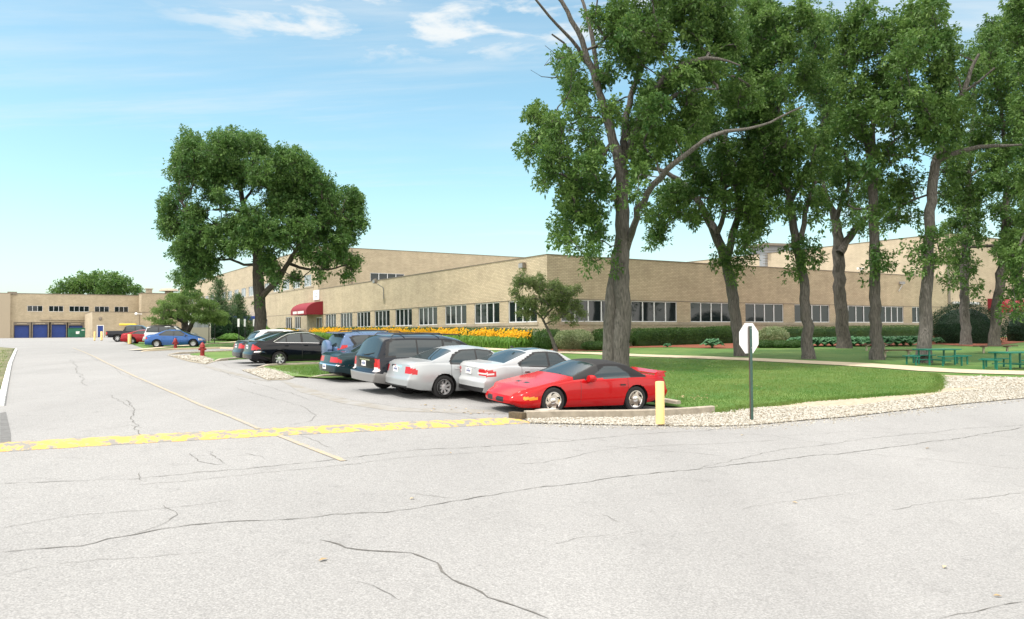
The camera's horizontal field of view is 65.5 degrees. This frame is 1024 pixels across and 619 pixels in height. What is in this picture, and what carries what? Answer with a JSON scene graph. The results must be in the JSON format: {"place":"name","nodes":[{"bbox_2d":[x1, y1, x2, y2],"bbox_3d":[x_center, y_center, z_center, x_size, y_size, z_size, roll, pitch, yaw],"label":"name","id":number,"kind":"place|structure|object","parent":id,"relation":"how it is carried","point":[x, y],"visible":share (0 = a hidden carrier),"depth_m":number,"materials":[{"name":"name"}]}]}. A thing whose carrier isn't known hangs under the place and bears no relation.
{"place":"outdoors","nodes":[
{"label":"outdoors","id":0,"kind":"place"},
{"bbox_2d":[0,347,14,389],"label":"verge","id":1,"kind":"structure","parent":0,"point":[3,368],"depth_m":41.87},
{"bbox_2d":[127,341,230,348],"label":"lawn","id":2,"kind":"structure","parent":0,"point":[142,344],"depth_m":65.00,"materials":[{"name":"green plant"}]},
{"bbox_2d":[142,289,231,331],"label":"honeylocust tree","id":3,"kind":"object","parent":2,"relation":"on","point":[179,302],"visible":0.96,"depth_m":72.38,"materials":[{"name":"green plant"}]},
{"bbox_2d":[188,313,210,340],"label":"entrance booth","id":4,"kind":"object","parent":2,"relation":"on","point":[202,330],"visible":0.18,"depth_m":83.24,"materials":[{"name":"beige"}]},
{"bbox_2d":[190,351,243,360],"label":"lawn","id":5,"kind":"structure","parent":0,"point":[219,355],"depth_m":46.95,"materials":[{"name":"green plant"}]},
{"bbox_2d":[242,368,295,378],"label":"gravel","id":6,"kind":"structure","parent":0,"point":[267,373],"depth_m":30.00,"materials":[{"name":"beige gravel"}]},
{"bbox_2d":[268,364,331,375],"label":"grass","id":7,"kind":"structure","parent":0,"point":[308,367],"depth_m":32.17,"materials":[{"name":"green plant"}]},
{"bbox_2d":[0,335,1023,618],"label":"road","id":8,"kind":"structure","parent":0,"point":[734,539],"depth_m":9.90,"materials":[{"name":"grey asphalt"}]},
{"bbox_2d":[0,412,10,442],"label":"road patch","id":9,"kind":"object","parent":8,"relation":"on","point":[5,434],"visible":0.96,"depth_m":15.23,"materials":[{"name":"concrete"}]},
{"bbox_2d":[0,349,16,406],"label":"kerb","id":10,"kind":"structure","parent":8,"relation":"on","point":[3,391],"depth_m":25.84,"materials":[{"name":"grey concrete"}]},
{"bbox_2d":[68,328,84,336],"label":"dumpster","id":11,"kind":"object","parent":8,"relation":"on","point":[76,332],"visible":1,"depth_m":157.24,"materials":[{"name":"green metal"}]},
{"bbox_2d":[0,288,181,337],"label":"dock building","id":12,"kind":"structure","parent":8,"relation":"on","point":[32,315],"depth_m":168.39,"materials":[{"name":"beige brick"}]},
{"bbox_2d":[14,325,28,337],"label":"roller door","id":13,"kind":"structure","parent":12,"relation":"in","point":[21,331],"depth_m":166.55,"materials":[{"name":"blue paint"}]},
{"bbox_2d":[33,325,46,337],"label":"roller door","id":14,"kind":"structure","parent":12,"relation":"in","point":[39,331],"depth_m":168.33,"materials":[{"name":"blue paint"}]},
{"bbox_2d":[51,325,65,337],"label":"roller door","id":15,"kind":"structure","parent":12,"relation":"in","point":[58,331],"depth_m":170.19,"materials":[{"name":"blue paint"}]},
{"bbox_2d":[69,306,88,311],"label":"window","id":16,"kind":"structure","parent":12,"relation":"in","point":[71,308],"depth_m":171.92,"materials":[{"name":"black glass"}]},
{"bbox_2d":[105,325,146,341],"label":"pickup truck","id":17,"kind":"object","parent":8,"relation":"on","point":[115,336],"visible":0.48,"depth_m":86.36,"materials":[{"name":"black metal"}]},
{"bbox_2d":[120,329,145,343],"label":"coupe","id":18,"kind":"object","parent":8,"relation":"on","point":[137,336],"visible":0.33,"depth_m":75.12,"materials":[{"name":"red paint"}]},
{"bbox_2d":[74,348,260,428],"bbox_3d":[-20.241,2.718,39.717,0.453,0.972,56.719,1,-2,-32],"label":"road marking","id":19,"kind":"object","parent":8,"relation":"on","point":[240,420],"visible":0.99,"depth_m":20.89,"materials":[{"name":"white paint"}]},
{"bbox_2d":[142,325,197,340],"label":"suv","id":20,"kind":"object","parent":8,"relation":"on","point":[151,329],"visible":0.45,"depth_m":70.89,"materials":[{"name":"silver metal"}]},
{"bbox_2d":[145,329,205,346],"bbox_3d":[-26.965,2.311,63.940,4.549,1.437,2.001,0,-1,-14],"label":"sedan","id":21,"kind":"object","parent":8,"relation":"on","point":[165,337],"visible":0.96,"depth_m":63.18,"materials":[{"name":"blue paint"}]},
{"bbox_2d":[140,347,232,351],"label":"kerb","id":22,"kind":"structure","parent":8,"relation":"on","point":[187,348],"depth_m":57.71,"materials":[{"name":"concrete"}]},
{"bbox_2d":[168,355,214,363],"bbox_3d":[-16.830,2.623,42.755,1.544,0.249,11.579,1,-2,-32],"label":"gravel","id":23,"kind":"structure","parent":8,"relation":"on","point":[202,359],"depth_m":42.16,"materials":[{"name":"beige gravel"}]},
{"bbox_2d":[232,332,279,362],"bbox_3d":[-11.167,1.830,39.115,4.798,1.477,2.045,0,-1,-32],"label":"sedan","id":24,"kind":"object","parent":8,"relation":"on","point":[238,349],"visible":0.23,"depth_m":37.79,"materials":[{"name":"grey paint"}]},
{"bbox_2d":[0,417,529,451],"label":"road marking","id":25,"kind":"object","parent":8,"relation":"on","point":[97,441],"visible":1,"depth_m":14.82,"materials":[{"name":"yellow paint"}]},
{"bbox_2d":[246,329,292,339],"bbox_3d":[-12.247,1.851,43.399,4.547,1.559,2.046,0,-1,-32],"label":"wagon","id":26,"kind":"object","parent":8,"relation":"on","point":[256,334],"visible":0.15,"depth_m":42.34,"materials":[{"name":"white paint"}]},
{"bbox_2d":[242,331,326,363],"bbox_3d":[-9.702,1.757,36.800,5.129,1.557,2.164,0,-1,-32],"label":"sedan","id":27,"kind":"object","parent":8,"relation":"on","point":[283,347],"visible":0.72,"depth_m":35.63,"materials":[{"name":"black paint"}]},
{"bbox_2d":[256,362,318,367],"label":"kerb","id":28,"kind":"structure","parent":8,"relation":"on","point":[275,364],"depth_m":35.39,"materials":[{"name":"concrete"}]},
{"bbox_2d":[277,435,345,460],"bbox_3d":[-3.691,2.389,14.074,0.135,0.143,3.386,1,-2,-36],"label":"road marking","id":29,"kind":"object","parent":8,"relation":"on","point":[313,448],"visible":0.94,"depth_m":13.71,"materials":[{"name":"beige paint"}]},
{"bbox_2d":[319,342,366,381],"bbox_3d":[-4.260,1.783,28.478,5.067,1.397,2.148,1,-1,-32],"label":"sedan","id":30,"kind":"object","parent":8,"relation":"on","point":[341,362],"visible":0.28,"depth_m":26.79,"materials":[{"name":"teal paint"}]},
{"bbox_2d":[321,330,399,353],"bbox_3d":[-4.917,1.634,30.313,4.580,1.708,2.071,1,-1,-32],"label":"suv","id":31,"kind":"object","parent":8,"relation":"on","point":[338,340],"visible":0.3,"depth_m":29.04,"materials":[{"name":"blue metal"}]},
{"bbox_2d":[280,380,503,413],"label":"lot dust","id":32,"kind":"object","parent":8,"relation":"on","point":[310,391],"visible":1,"depth_m":20.04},
{"bbox_2d":[351,332,469,393],"bbox_3d":[-2.338,1.611,24.839,5.068,1.758,2.196,1,0,-32],"label":"minivan","id":33,"kind":"object","parent":8,"relation":"on","point":[375,355],"visible":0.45,"depth_m":23.44,"materials":[{"name":"grey metal"}]},
{"bbox_2d":[385,345,494,398],"bbox_3d":[-1.308,1.782,23.623,4.796,1.452,2.046,2,0,-32],"label":"sedan","id":34,"kind":"object","parent":8,"relation":"on","point":[436,371],"visible":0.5,"depth_m":22.30,"materials":[{"name":"silver metal"}]},
{"bbox_2d":[2,352,1021,618],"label":"road cracks","id":35,"kind":"object","parent":8,"relation":"on","point":[456,500],"visible":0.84,"depth_m":10.44,"materials":[{"name":"grey asphalt"}]},
{"bbox_2d":[458,346,570,395],"bbox_3d":[0.720,1.808,23.229,4.668,1.505,2.039,1,0,-32],"label":"sedan","id":36,"kind":"object","parent":8,"relation":"on","point":[482,376],"visible":0.49,"depth_m":22.05,"materials":[{"name":"white metal"}]},
{"bbox_2d":[509,411,525,419],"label":"timber block","id":37,"kind":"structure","parent":8,"relation":"on","point":[518,415],"depth_m":18.45,"materials":[{"name":"brown wood"}]},
{"bbox_2d":[485,358,666,409],"bbox_3d":[1.703,1.954,20.994,4.918,1.313,2.197,2,0,-29],"label":"convertible","id":38,"kind":"object","parent":8,"relation":"on","point":[581,382],"visible":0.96,"depth_m":20.29,"materials":[{"name":"red paint"}]},
{"bbox_2d":[524,406,714,418],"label":"kerb","id":39,"kind":"structure","parent":8,"relation":"on","point":[609,413],"depth_m":19.36,"materials":[{"name":"concrete"}]},
{"bbox_2d":[0,0,1023,294],"label":"sky","id":40,"kind":"structure","parent":0,"point":[417,105],"materials":[{"name":"blue"}]},
{"bbox_2d":[211,336,1023,411],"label":"lawn","id":41,"kind":"structure","parent":0,"point":[830,353],"depth_m":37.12,"materials":[{"name":"green plant"}]},
{"bbox_2d":[204,277,247,339],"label":"pine tree","id":42,"kind":"object","parent":41,"relation":"on","point":[223,303],"visible":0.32,"depth_m":91.81,"materials":[{"name":"green plant"}]},
{"bbox_2d":[215,333,244,340],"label":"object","id":43,"kind":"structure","parent":41,"relation":"on","point":[230,337],"depth_m":83.38,"materials":[{"name":"green plant"}]},
{"bbox_2d":[211,311,251,340],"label":"pine tree","id":44,"kind":"object","parent":41,"relation":"on","point":[219,330],"visible":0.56,"depth_m":87.27,"materials":[{"name":"green plant"}]},
{"bbox_2d":[228,292,253,338],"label":"pine tree","id":45,"kind":"object","parent":41,"relation":"on","point":[240,308],"visible":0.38,"depth_m":95.70,"materials":[{"name":"green plant"}]},
{"bbox_2d":[151,123,370,331],"bbox_3d":[-20.542,-6.312,63.959,18.580,18.960,13.641,0,-2,0],"label":"oak tree","id":46,"kind":"object","parent":41,"relation":"on","point":[216,164],"visible":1,"depth_m":60.77,"materials":[{"name":"green plant"}]},
{"bbox_2d":[535,328,559,348],"bbox_3d":[2.575,2.026,54.956,2.249,1.518,2.118,0,-2,0],"label":"shrub","id":47,"kind":"object","parent":41,"relation":"on","point":[543,341],"visible":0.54,"depth_m":54.32,"materials":[{"name":"green plant"}]},
{"bbox_2d":[508,268,588,351],"bbox_3d":[2.335,0.085,50.203,5.211,5.642,4.213,0,-2,0],"label":"crabapple tree","id":48,"kind":"object","parent":41,"relation":"on","point":[560,295],"visible":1,"depth_m":49.31,"materials":[{"name":"green plant"}]},
{"bbox_2d":[510,0,803,365],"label":"oak tree","id":49,"kind":"object","parent":41,"relation":"on","point":[646,133],"visible":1,"depth_m":34.06,"materials":[{"name":"green plant"}]},
{"bbox_2d":[640,0,793,356],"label":"oak tree","id":50,"kind":"object","parent":41,"relation":"on","point":[681,194],"visible":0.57,"depth_m":42.28,"materials":[{"name":"green plant"}]},
{"bbox_2d":[551,343,932,350],"bbox_3d":[25.781,2.570,62.241,53.672,0.580,13.143,1,-2,-32],"label":"mulch bed","id":51,"kind":"object","parent":41,"relation":"on","point":[727,345],"visible":0.25,"depth_m":57.18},
{"bbox_2d":[554,329,593,349],"bbox_3d":[4.173,2.022,53.679,2.845,1.501,2.006,0,-2,0],"label":"shrub","id":52,"kind":"object","parent":51,"relation":"on","point":[569,339],"visible":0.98,"depth_m":53.05,"materials":[{"name":"green plant"}]},
{"bbox_2d":[580,341,602,349],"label":"shrub","id":53,"kind":"object","parent":51,"relation":"on","point":[593,345],"visible":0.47,"depth_m":51.96,"materials":[{"name":"green plant"}]},
{"bbox_2d":[591,328,632,346],"bbox_3d":[7.152,2.031,57.485,3.321,1.534,1.426,1,-2,-32],"label":"hedge","id":54,"kind":"object","parent":51,"relation":"on","point":[597,335],"visible":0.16,"depth_m":56.58,"materials":[{"name":"green plant"}]},
{"bbox_2d":[630,325,732,345],"bbox_3d":[13.773,2.013,61.689,11.935,1.676,1.344,1,-2,-33],"label":"hedge","id":55,"kind":"object","parent":51,"relation":"on","point":[643,336],"visible":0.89,"depth_m":60.51,"materials":[{"name":"green plant"}]},
{"bbox_2d":[700,338,724,347],"bbox_3d":[13.694,2.302,54.545,1.613,0.676,1.640,-2,-2,39],"label":"hosta plant","id":56,"kind":"object","parent":51,"relation":"on","point":[712,342],"visible":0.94,"depth_m":54.28,"materials":[{"name":"green plant"}]},
{"bbox_2d":[757,339,772,347],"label":"shrub","id":57,"kind":"object","parent":51,"relation":"on","point":[766,343],"visible":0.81,"depth_m":53.97,"materials":[{"name":"green plant"}]},
{"bbox_2d":[758,325,790,340],"bbox_3d":[18.789,1.920,57.709,2.769,1.586,2.149,0,-2,0],"label":"shrub","id":58,"kind":"object","parent":51,"relation":"on","point":[773,333],"visible":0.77,"depth_m":57.15,"materials":[{"name":"green plant"}]},
{"bbox_2d":[779,324,918,338],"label":"hedge","id":59,"kind":"object","parent":51,"relation":"on","point":[860,331],"visible":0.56,"depth_m":72.76,"materials":[{"name":"green plant"}]},
{"bbox_2d":[483,347,1023,373],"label":"walkway","id":60,"kind":"structure","parent":41,"relation":"on","point":[917,368],"depth_m":36.97,"materials":[{"name":"concrete"}]},
{"bbox_2d":[771,340,789,347],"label":"shrub","id":61,"kind":"object","parent":41,"relation":"on","point":[779,343],"visible":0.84,"depth_m":53.74,"materials":[{"name":"green plant"}]},
{"bbox_2d":[737,0,833,358],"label":"oak tree","id":62,"kind":"object","parent":41,"relation":"on","point":[782,132],"visible":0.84,"depth_m":40.09,"materials":[{"name":"green plant"}]},
{"bbox_2d":[787,339,800,347],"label":"shrub","id":63,"kind":"object","parent":41,"relation":"on","point":[793,343],"visible":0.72,"depth_m":53.63,"materials":[{"name":"green plant"}]},
{"bbox_2d":[712,373,948,412],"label":"grass","id":64,"kind":"structure","parent":41,"relation":"on","point":[942,383],"depth_m":23.13,"materials":[{"name":"green plant"}]},
{"bbox_2d":[795,1,911,348],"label":"oak tree","id":65,"kind":"object","parent":41,"relation":"on","point":[822,101],"visible":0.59,"depth_m":52.27,"materials":[{"name":"green plant"}]},
{"bbox_2d":[819,0,918,359],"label":"oak tree","id":66,"kind":"object","parent":41,"relation":"on","point":[874,35],"visible":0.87,"depth_m":39.40,"materials":[{"name":"green plant"}]},
{"bbox_2d":[735,375,1009,410],"bbox_3d":[12.627,2.597,26.214,18.008,0.356,5.872,0,-2,-24],"label":"dirt strip","id":67,"kind":"object","parent":41,"relation":"on","point":[847,402],"visible":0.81,"depth_m":22.60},
{"bbox_2d":[886,336,908,345],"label":"hosta plant","id":68,"kind":"object","parent":41,"relation":"on","point":[898,340],"visible":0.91,"depth_m":55.08,"materials":[{"name":"green plant"}]},
{"bbox_2d":[900,336,917,345],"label":"hosta plant","id":69,"kind":"object","parent":41,"relation":"on","point":[912,339],"visible":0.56,"depth_m":55.09,"materials":[{"name":"green plant"}]},
{"bbox_2d":[902,348,971,365],"bbox_3d":[19.381,2.175,36.337,2.780,0.762,2.380,0,-2,-7],"label":"picnic table","id":70,"kind":"object","parent":41,"relation":"on","point":[943,359],"visible":0.91,"depth_m":36.05,"materials":[{"name":"green metal"}]},
{"bbox_2d":[876,0,1021,362],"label":"oak tree","id":71,"kind":"object","parent":41,"relation":"on","point":[939,102],"visible":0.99,"depth_m":37.07,"materials":[{"name":"green plant"}]},
{"bbox_2d":[932,337,1023,345],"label":"mulch bed","id":72,"kind":"object","parent":41,"relation":"on","point":[1002,342],"visible":0.27,"depth_m":59.15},
{"bbox_2d":[930,12,1006,344],"bbox_3d":[33.490,-9.341,57.643,5.899,24.339,11.432,-1,-2,24],"label":"oak tree","id":73,"kind":"object","parent":72,"relation":"on","point":[964,217],"visible":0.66,"depth_m":55.30,"materials":[{"name":"green plant"}]},
{"bbox_2d":[932,301,1007,343],"bbox_3d":[34.651,0.901,61.003,5.561,3.466,5.314,0,-2,0],"label":"yew bush","id":74,"kind":"object","parent":72,"relation":"on","point":[947,327],"visible":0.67,"depth_m":59.69,"materials":[{"name":"green plant"}]},
{"bbox_2d":[1000,310,1023,340],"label":"yew bush","id":75,"kind":"object","parent":72,"relation":"on","point":[1015,330],"visible":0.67,"depth_m":63.68,"materials":[{"name":"green plant"}]},
{"bbox_2d":[963,6,1023,346],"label":"oak tree","id":76,"kind":"object","parent":41,"relation":"on","point":[998,80],"visible":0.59,"depth_m":53.58,"materials":[{"name":"green plant"}]},
{"bbox_2d":[978,351,1023,369],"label":"picnic table","id":77,"kind":"object","parent":41,"relation":"on","point":[995,360],"visible":0.9,"depth_m":33.37,"materials":[{"name":"green metal"}]},
{"bbox_2d":[987,0,1023,324],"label":"oak tree","id":78,"kind":"object","parent":41,"relation":"on","point":[1011,253],"visible":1,"depth_m":36.87,"materials":[{"name":"green plant"}]},
{"bbox_2d":[526,384,1023,430],"bbox_3d":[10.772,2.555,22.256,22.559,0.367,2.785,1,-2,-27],"label":"gravel","id":79,"kind":"structure","parent":0,"point":[799,413],"depth_m":20.14,"materials":[{"name":"beige gravel"}]},
{"bbox_2d":[655,381,664,425],"bbox_3d":[3.351,2.174,18.022,0.200,1.112,0.200,0,-2,0],"label":"bollard","id":80,"kind":"object","parent":79,"relation":"on","point":[660,403],"visible":0.84,"depth_m":17.94,"materials":[{"name":"yellow plastic"}]},
{"bbox_2d":[739,323,758,419],"bbox_3d":[5.692,1.500,18.983,0.721,2.350,0.077,1,-2,-36],"label":"stop sign","id":81,"kind":"object","parent":79,"relation":"on","point":[748,338],"visible":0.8,"depth_m":18.97,"materials":[{"name":"white metal"}]},
{"bbox_2d":[943,376,1023,387],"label":"gravel","id":82,"kind":"structure","parent":0,"point":[984,381],"depth_m":27.91,"materials":[{"name":"beige gravel"}]},
{"bbox_3d":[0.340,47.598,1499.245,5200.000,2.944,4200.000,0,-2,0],"label":"ground","id":83,"kind":"structure","parent":0,"visible":0},
{"bbox_2d":[46,268,145,294],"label":"round tree","id":84,"kind":"object","parent":83,"relation":"on","point":[100,283],"visible":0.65,"depth_m":212.08,"materials":[{"name":"green plant"}]},
{"bbox_2d":[180,233,1023,345],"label":"office building","id":85,"kind":"structure","parent":83,"relation":"on","point":[435,289],"depth_m":71.89,"materials":[{"name":"beige brick"}]},
{"bbox_2d":[291,301,322,315],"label":"entrance awning","id":86,"kind":"object","parent":85,"relation":"attached to","point":[313,308],"visible":1,"depth_m":94.93,"materials":[{"name":"red fabric"}]},
{"bbox_2d":[326,314,335,326],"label":"window","id":87,"kind":"structure","parent":85,"relation":"in","point":[330,318],"depth_m":92.94,"materials":[{"name":"grey glass"}]},
{"bbox_2d":[341,313,351,327],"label":"window","id":88,"kind":"structure","parent":85,"relation":"in","point":[346,318],"depth_m":88.64,"materials":[{"name":"grey glass"}]},
{"bbox_2d":[357,311,369,326],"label":"window","id":89,"kind":"structure","parent":85,"relation":"in","point":[363,318],"depth_m":84.59,"materials":[{"name":"white metal"}]},
{"bbox_2d":[375,310,389,326],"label":"window","id":90,"kind":"structure","parent":85,"relation":"in","point":[382,318],"depth_m":80.20,"materials":[{"name":"grey glass"}]},
{"bbox_2d":[370,273,403,280],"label":"window","id":91,"kind":"structure","parent":85,"relation":"in","point":[378,276],"depth_m":101.45,"materials":[{"name":"white metal"}]},
{"bbox_2d":[396,308,411,325],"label":"window","id":92,"kind":"structure","parent":85,"relation":"in","point":[403,316],"depth_m":75.91,"materials":[{"name":"glass"}]},
{"bbox_2d":[419,307,436,324],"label":"window","id":93,"kind":"structure","parent":85,"relation":"in","point":[427,315],"depth_m":71.55,"materials":[{"name":"grey glass"}]},
{"bbox_2d":[445,304,465,324],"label":"window","id":94,"kind":"structure","parent":85,"relation":"in","point":[454,314],"depth_m":67.33,"materials":[{"name":"grey glass"}]},
{"bbox_2d":[475,302,498,323],"bbox_3d":[-1.940,0.290,62.846,0.075,1.614,3.874,1,-2,-32],"label":"window","id":95,"kind":"structure","parent":85,"relation":"in","point":[484,312],"depth_m":62.81,"materials":[{"name":"grey glass"}]},
{"bbox_2d":[509,301,536,322],"bbox_3d":[0.818,0.137,58.517,0.075,1.614,3.844,1,-2,-32],"label":"window","id":96,"kind":"structure","parent":85,"relation":"in","point":[512,306],"depth_m":59.32,"materials":[{"name":"white metal"}]},
{"bbox_2d":[561,300,604,321],"bbox_3d":[5.515,0.101,57.783,4.894,1.574,0.075,1,-2,-32],"label":"window","id":97,"kind":"structure","parent":85,"relation":"in","point":[595,308],"depth_m":58.03,"materials":[{"name":"black glass"}]},
{"bbox_2d":[631,301,676,321],"bbox_3d":[10.913,0.168,61.221,4.694,1.574,0.075,1,-2,-32],"label":"window","id":98,"kind":"structure","parent":85,"relation":"in","point":[642,311],"depth_m":61.19,"materials":[{"name":"black glass"}]},
{"bbox_2d":[690,302,729,321],"bbox_3d":[16.122,0.232,64.537,4.744,1.574,0.075,1,-2,-32],"label":"window","id":99,"kind":"structure","parent":85,"relation":"in","point":[700,311],"depth_m":64.46,"materials":[{"name":"grey glass"}]},
{"bbox_2d":[745,303,782,321],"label":"window","id":100,"kind":"structure","parent":85,"relation":"in","point":[753,312],"depth_m":67.95,"materials":[{"name":"grey glass"}]},
{"bbox_2d":[748,243,789,266],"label":"rooftop plant room","id":101,"kind":"object","parent":85,"relation":"on","point":[773,247],"visible":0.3,"depth_m":103.57,"materials":[{"name":"grey metal"}]},
{"bbox_2d":[794,304,828,321],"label":"window","id":102,"kind":"structure","parent":85,"relation":"in","point":[819,313],"depth_m":71.82,"materials":[{"name":"grey glass"}]},
{"bbox_2d":[848,306,869,322],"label":"window","id":103,"kind":"structure","parent":85,"relation":"in","point":[856,313],"depth_m":75.15,"materials":[{"name":"grey glass"}]},
{"bbox_2d":[880,306,902,322],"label":"window","id":104,"kind":"structure","parent":85,"relation":"in","point":[889,314],"depth_m":77.88,"materials":[{"name":"grey glass"}]},
{"bbox_2d":[912,307,918,322],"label":"window","id":105,"kind":"structure","parent":85,"relation":"in","point":[915,310],"depth_m":80.14,"materials":[{"name":"grey glass"}]},
{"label":"flower bed soil","id":106,"kind":"structure","parent":0,"visible":0},
{"bbox_2d":[309,326,534,348],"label":"daylilies","id":107,"kind":"object","parent":106,"relation":"on","point":[484,338],"visible":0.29,"depth_m":58.28,"materials":[{"name":"yellow plant"}]},
{"bbox_2d":[315,325,543,347],"bbox_3d":[-10.467,2.386,74.295,1.340,2.120,46.874,1,-2,-32],"label":"hedge","id":108,"kind":"object","parent":106,"relation":"on","point":[534,332],"visible":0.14,"depth_m":62.11,"materials":[{"name":"green plant"}]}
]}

